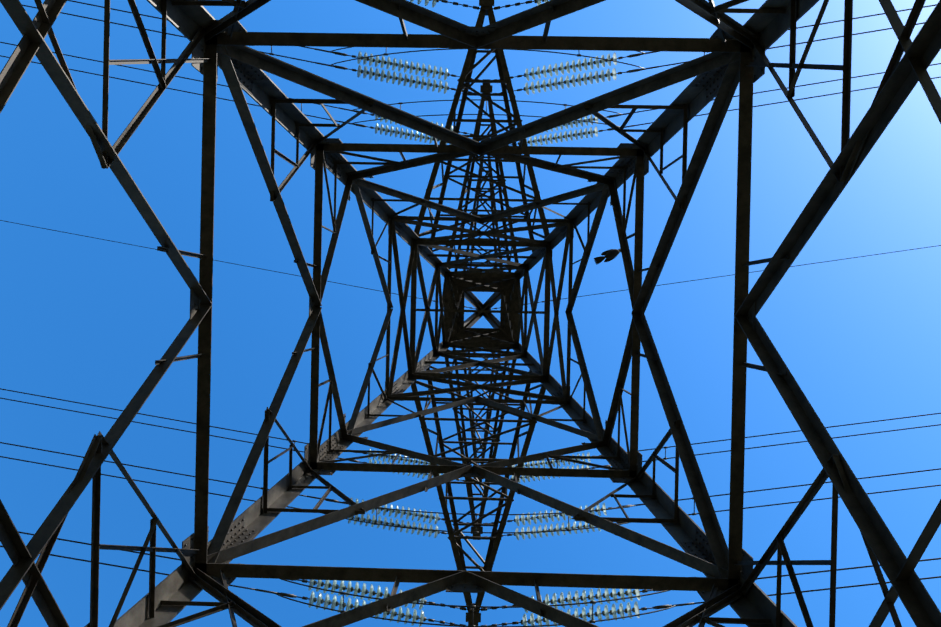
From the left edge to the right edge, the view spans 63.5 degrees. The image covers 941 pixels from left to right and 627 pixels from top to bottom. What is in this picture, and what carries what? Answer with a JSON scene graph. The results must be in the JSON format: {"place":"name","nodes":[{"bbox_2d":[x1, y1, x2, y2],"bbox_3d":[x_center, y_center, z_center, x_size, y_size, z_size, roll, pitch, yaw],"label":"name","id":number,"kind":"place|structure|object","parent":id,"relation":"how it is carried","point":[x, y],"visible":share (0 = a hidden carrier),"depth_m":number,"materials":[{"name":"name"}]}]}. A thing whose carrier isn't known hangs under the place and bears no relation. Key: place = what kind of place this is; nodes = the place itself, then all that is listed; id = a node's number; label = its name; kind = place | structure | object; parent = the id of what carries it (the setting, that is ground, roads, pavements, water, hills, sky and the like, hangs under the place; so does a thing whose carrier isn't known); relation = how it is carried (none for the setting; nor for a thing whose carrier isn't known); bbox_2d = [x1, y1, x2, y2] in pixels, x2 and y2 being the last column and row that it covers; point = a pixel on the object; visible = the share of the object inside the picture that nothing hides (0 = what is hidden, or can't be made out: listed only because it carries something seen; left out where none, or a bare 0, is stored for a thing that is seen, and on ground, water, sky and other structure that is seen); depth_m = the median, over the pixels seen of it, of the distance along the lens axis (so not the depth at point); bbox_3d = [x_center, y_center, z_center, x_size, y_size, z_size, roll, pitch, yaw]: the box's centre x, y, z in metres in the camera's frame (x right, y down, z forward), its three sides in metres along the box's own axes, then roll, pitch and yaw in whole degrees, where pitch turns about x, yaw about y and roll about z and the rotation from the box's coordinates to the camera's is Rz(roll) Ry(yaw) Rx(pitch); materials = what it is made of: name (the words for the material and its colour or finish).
{"place":"outdoors","nodes":[
{"label":"outdoors","id":0,"kind":"place"},
{"bbox_2d":[84,0,764,626],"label":"pylon plates","id":1,"kind":"object","parent":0,"point":[330,160],"visible":0.44,"depth_m":7.43,"materials":[{"name":"grey metal"}]},
{"bbox_2d":[114,0,818,626],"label":"pylon legs","id":2,"kind":"object","parent":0,"point":[176,584],"visible":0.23,"depth_m":8.13,"materials":[{"name":"grey metal"}]},
{"bbox_2d":[0,0,940,626],"label":"sky","id":3,"kind":"structure","parent":0,"point":[87,320],"materials":[{"name":"blue"}]},
{"bbox_2d":[594,248,620,264],"bbox_3d":[1.855,-0.776,10.085,0.464,0.213,0.147,-21,-90,1],"label":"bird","id":4,"kind":"object","parent":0,"point":[611,254],"visible":0.92,"depth_m":10.06,"materials":[{"name":"black"}]},
{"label":"footings","id":5,"kind":"object","parent":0,"visible":0},
{"bbox_2d":[0,0,940,626],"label":"pylon lattice","id":6,"kind":"object","parent":5,"relation":"on","point":[904,74],"visible":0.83,"depth_m":6.93,"materials":[{"name":"grey metal"}]},
{"bbox_2d":[184,0,761,626],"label":"line hardware","id":7,"kind":"structure","parent":6,"relation":"attached to","point":[592,620],"depth_m":14.91,"materials":[{"name":"grey metal"}]},
{"bbox_2d":[0,0,940,626],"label":"conductors","id":8,"kind":"object","parent":7,"relation":"on","point":[432,300],"visible":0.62,"depth_m":18.73,"materials":[{"name":"grey"}]},
{"bbox_2d":[308,0,639,626],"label":"glass insulator","id":9,"kind":"object","parent":6,"relation":"attached to","point":[422,600],"visible":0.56,"depth_m":18.92,"materials":[{"name":"glass"}]},
{"bbox_2d":[309,0,640,624],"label":"insulator caps","id":10,"kind":"object","parent":6,"relation":"attached to","point":[531,518],"visible":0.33,"depth_m":18.99,"materials":[{"name":"grey"}]}
]}

